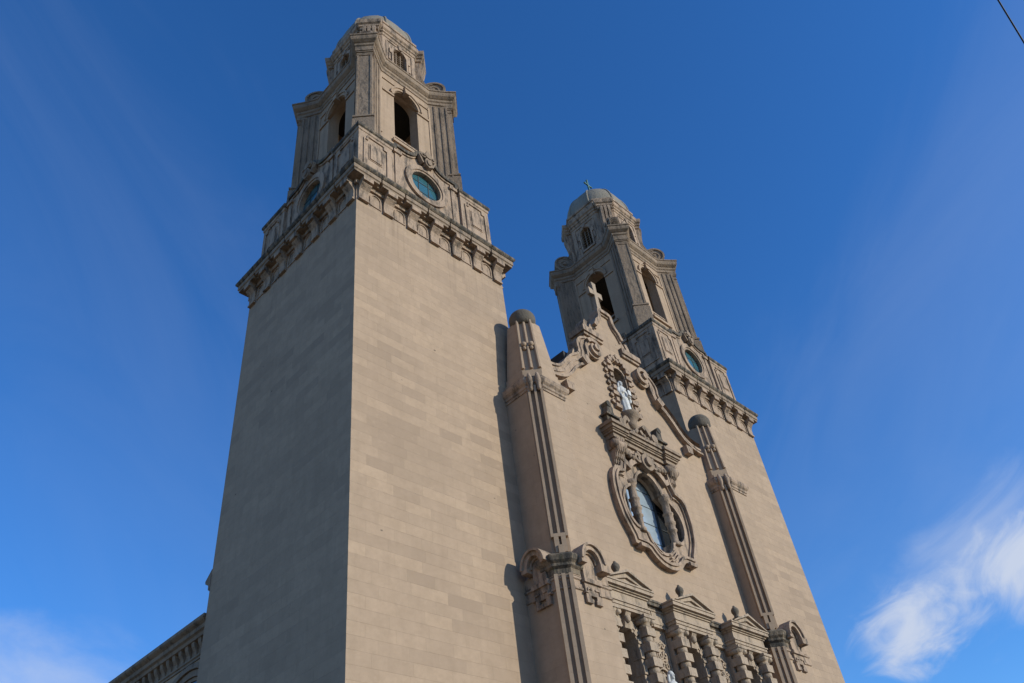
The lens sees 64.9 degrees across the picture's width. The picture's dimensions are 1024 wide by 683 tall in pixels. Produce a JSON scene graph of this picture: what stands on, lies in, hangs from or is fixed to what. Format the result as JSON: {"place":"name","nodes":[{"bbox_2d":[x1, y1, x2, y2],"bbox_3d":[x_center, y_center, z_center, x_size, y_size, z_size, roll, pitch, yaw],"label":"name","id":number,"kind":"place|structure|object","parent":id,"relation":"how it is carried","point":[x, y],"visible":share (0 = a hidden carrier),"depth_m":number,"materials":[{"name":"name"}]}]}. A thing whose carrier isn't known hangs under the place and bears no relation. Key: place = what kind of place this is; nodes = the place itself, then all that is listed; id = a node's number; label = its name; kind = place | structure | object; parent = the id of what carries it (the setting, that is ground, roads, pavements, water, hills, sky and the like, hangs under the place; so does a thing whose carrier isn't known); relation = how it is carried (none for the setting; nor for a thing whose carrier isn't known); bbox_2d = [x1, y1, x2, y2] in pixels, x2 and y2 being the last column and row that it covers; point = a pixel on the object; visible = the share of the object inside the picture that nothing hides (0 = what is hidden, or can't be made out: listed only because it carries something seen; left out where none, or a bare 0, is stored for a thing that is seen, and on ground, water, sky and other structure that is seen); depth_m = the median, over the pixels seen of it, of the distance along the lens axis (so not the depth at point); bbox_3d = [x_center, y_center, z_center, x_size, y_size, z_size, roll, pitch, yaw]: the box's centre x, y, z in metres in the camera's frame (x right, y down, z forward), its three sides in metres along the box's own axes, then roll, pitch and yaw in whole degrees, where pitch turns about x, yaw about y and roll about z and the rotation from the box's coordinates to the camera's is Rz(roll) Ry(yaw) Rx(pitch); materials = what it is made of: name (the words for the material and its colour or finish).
{"place":"outdoors","nodes":[
{"label":"outdoors","id":0,"kind":"place"},
{"bbox_2d":[0,0,1023,682],"label":"sky","id":1,"kind":"structure","parent":0,"point":[834,188],"materials":[{"name":"blue"}]},
{"bbox_2d":[997,0,1023,43],"bbox_3d":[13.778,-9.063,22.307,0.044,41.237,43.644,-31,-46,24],"label":"overhead wire","id":2,"kind":"object","parent":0,"point":[1010,20],"visible":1,"depth_m":22.53,"materials":[{"name":"black metal"}]},
{"bbox_3d":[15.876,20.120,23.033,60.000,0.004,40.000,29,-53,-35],"label":"paving","id":3,"kind":"structure","parent":0,"visible":0},
{"bbox_2d":[109,15,844,682],"bbox_3d":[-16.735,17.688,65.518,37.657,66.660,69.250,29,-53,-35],"label":"cathedral","id":4,"kind":"structure","parent":3,"relation":"on","point":[439,469],"depth_m":37.75,"materials":[{"name":"stone"}]},
{"bbox_2d":[617,381,631,410],"bbox_3d":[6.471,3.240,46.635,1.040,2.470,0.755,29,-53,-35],"label":"statue","id":5,"kind":"object","parent":4,"relation":"on","point":[625,399],"visible":0.69,"depth_m":46.46,"materials":[{"name":"white stone"}]},
{"bbox_2d":[599,400,697,572],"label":"oculus window","id":6,"kind":"structure","parent":4,"relation":"in","point":[650,529],"depth_m":42.47,"materials":[{"name":"stone"}]},
{"bbox_2d":[667,671,676,682],"bbox_3d":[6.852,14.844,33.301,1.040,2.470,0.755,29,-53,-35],"label":"statue","id":7,"kind":"object","parent":4,"relation":"on","point":[670,676],"visible":1,"depth_m":33.84,"materials":[{"name":"white stone"}]}
]}

